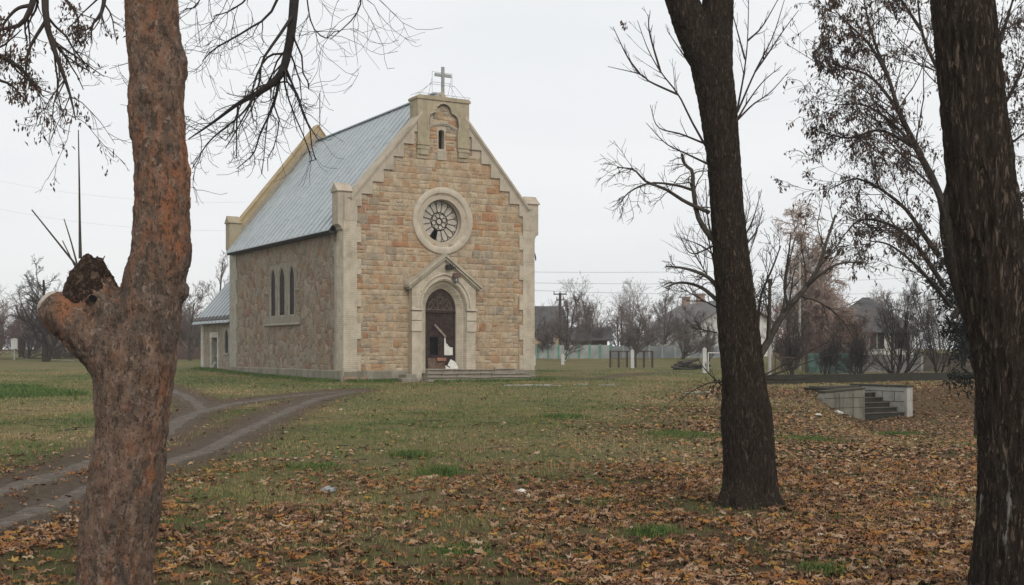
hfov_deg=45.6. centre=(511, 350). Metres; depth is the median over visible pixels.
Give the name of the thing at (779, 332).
rusty bush
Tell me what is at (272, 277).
lancet window
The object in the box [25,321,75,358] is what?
bare bush
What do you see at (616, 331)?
garden tree
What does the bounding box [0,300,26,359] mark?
bare bush
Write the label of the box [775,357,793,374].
pipe frame
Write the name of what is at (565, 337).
garden tree
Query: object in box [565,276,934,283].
power line
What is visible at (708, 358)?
gate frame
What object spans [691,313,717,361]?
garden tree
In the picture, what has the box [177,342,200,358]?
brown wall
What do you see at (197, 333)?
tangled tree
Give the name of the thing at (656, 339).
garden tree
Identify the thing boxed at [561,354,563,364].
white post
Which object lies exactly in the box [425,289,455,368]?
door
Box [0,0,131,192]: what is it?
branches
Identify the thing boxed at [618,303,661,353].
garden tree
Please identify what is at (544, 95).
sky
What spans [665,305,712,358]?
garden tree
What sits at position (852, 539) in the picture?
fallen leaves
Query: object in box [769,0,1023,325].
maple tree
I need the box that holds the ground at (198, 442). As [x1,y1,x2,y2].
[0,349,977,584]
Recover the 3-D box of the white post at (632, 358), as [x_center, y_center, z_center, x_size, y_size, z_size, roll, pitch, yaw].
[6.422,0.542,65.000,0.180,1.216,0.180,0,0,0]
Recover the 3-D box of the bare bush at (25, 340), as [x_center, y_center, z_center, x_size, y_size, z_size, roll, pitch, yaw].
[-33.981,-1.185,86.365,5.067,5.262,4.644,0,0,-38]
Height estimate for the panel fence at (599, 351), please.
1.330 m
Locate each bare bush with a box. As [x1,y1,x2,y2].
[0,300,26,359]
[2,297,69,358]
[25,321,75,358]
[37,324,72,357]
[179,301,207,341]
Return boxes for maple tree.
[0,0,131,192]
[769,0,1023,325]
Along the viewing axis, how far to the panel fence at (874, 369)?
58.97 m
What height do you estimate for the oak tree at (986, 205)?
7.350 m
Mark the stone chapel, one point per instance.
(398, 243)
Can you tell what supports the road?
on the ground at (198, 442)
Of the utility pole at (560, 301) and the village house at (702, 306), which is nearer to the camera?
the utility pole at (560, 301)
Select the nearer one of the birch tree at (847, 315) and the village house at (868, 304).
the birch tree at (847, 315)
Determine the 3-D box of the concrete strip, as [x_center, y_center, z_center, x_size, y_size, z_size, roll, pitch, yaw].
[0.758,1.274,42.994,2.059,0.154,0.212,0,0,0]
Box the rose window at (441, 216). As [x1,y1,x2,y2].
[412,187,472,253]
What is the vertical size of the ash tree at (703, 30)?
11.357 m
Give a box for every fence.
[0,350,73,356]
[535,344,610,358]
[609,351,652,367]
[611,345,719,357]
[805,351,852,372]
[853,353,922,372]
[920,352,972,371]
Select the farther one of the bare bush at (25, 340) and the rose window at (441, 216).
the bare bush at (25, 340)
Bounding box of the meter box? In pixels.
[11,338,18,359]
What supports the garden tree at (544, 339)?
on the ground at (198, 442)
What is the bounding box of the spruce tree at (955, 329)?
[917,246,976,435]
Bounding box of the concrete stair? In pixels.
[803,383,913,420]
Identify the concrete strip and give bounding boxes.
[504,384,562,385]
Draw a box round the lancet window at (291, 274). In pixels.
[288,266,293,314]
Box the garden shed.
[568,327,612,356]
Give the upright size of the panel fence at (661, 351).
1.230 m
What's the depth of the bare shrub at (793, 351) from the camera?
55.50 m
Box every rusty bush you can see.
[761,302,822,369]
[786,294,857,359]
[840,308,881,352]
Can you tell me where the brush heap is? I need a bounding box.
[671,358,710,369]
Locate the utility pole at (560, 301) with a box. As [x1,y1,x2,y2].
[553,291,566,344]
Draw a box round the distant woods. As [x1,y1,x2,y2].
[0,273,961,349]
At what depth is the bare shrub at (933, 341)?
55.57 m
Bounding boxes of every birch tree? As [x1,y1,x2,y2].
[768,200,870,360]
[819,288,862,350]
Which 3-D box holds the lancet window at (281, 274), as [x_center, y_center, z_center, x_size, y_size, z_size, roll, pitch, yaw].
[-9.793,-2.545,52.642,0.360,2.130,0.800,0,0,-30]
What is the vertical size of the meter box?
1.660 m
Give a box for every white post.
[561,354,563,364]
[630,349,633,367]
[702,347,706,372]
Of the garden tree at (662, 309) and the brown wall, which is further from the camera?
the garden tree at (662, 309)
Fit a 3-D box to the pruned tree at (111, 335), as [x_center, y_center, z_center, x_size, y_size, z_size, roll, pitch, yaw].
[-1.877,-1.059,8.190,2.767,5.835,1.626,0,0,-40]
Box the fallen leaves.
[0,379,977,584]
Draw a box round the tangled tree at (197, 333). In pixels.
[177,280,212,360]
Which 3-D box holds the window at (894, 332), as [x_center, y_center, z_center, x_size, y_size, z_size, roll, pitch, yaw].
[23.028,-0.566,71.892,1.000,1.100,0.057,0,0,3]
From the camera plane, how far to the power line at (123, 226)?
71.19 m
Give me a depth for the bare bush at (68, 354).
85.98 m
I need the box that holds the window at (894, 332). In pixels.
[893,332,910,349]
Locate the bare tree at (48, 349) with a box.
[5,255,107,361]
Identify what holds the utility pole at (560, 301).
on the ground at (198, 442)
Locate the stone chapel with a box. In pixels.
[192,67,539,382]
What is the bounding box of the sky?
[0,0,1023,348]
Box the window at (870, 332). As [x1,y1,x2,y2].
[868,332,885,349]
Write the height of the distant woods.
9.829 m
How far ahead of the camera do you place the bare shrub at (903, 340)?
51.82 m
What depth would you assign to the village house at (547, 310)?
101.41 m
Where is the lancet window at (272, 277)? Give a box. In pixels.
[270,269,274,315]
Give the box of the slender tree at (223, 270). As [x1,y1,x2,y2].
[206,251,228,301]
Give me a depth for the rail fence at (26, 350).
89.89 m
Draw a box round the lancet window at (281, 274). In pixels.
[278,267,283,315]
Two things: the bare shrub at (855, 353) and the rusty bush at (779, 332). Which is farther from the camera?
the rusty bush at (779, 332)
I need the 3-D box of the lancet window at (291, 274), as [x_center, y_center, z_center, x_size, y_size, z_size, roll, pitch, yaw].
[-9.183,-2.545,51.596,0.360,2.130,0.700,0,0,-30]
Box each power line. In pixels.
[12,211,225,230]
[535,290,941,294]
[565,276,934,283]
[701,263,924,271]
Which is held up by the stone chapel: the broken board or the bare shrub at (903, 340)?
the broken board
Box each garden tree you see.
[535,307,561,358]
[546,288,595,360]
[564,302,613,342]
[594,303,643,345]
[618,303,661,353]
[623,314,665,345]
[647,291,680,345]
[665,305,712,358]
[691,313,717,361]
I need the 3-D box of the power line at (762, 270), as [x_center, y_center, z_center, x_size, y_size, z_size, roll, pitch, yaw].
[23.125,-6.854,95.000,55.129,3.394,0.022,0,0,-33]
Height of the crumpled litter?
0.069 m
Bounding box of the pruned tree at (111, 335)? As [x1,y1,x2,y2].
[32,0,442,584]
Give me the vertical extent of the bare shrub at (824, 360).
2.857 m
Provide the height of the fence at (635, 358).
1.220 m
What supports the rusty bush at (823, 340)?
on the ground at (198, 442)
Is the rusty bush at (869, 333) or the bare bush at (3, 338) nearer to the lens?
the rusty bush at (869, 333)
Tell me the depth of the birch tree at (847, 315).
69.18 m
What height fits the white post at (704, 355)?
1.416 m
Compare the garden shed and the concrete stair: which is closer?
the concrete stair
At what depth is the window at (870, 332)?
71.94 m
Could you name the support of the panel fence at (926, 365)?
on the ground at (198, 442)
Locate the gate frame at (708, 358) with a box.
[708,352,719,370]
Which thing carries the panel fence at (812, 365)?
on the ground at (198, 442)
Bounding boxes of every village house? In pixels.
[535,306,566,353]
[649,293,774,355]
[847,297,920,354]
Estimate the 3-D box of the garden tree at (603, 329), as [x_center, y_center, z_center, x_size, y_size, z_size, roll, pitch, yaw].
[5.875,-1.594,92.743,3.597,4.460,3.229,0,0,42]
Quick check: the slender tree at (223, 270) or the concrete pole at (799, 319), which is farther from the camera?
the slender tree at (223, 270)
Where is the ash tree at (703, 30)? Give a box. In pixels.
[595,0,880,510]
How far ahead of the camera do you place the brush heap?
61.90 m
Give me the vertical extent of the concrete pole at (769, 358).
4.340 m
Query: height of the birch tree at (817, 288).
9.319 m
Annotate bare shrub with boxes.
[771,288,816,374]
[813,316,849,373]
[823,312,879,373]
[860,287,942,372]
[887,257,970,372]
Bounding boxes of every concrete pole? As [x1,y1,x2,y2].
[767,282,770,374]
[798,256,801,369]
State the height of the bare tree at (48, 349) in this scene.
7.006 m
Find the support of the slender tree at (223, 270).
on the ground at (198, 442)
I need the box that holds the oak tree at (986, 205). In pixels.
[930,0,1023,584]
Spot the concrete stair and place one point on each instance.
(858, 400)
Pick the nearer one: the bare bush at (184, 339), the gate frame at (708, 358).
the gate frame at (708, 358)
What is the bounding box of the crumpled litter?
[320,486,336,491]
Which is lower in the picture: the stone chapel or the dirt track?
the dirt track
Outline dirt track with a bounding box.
[0,389,356,529]

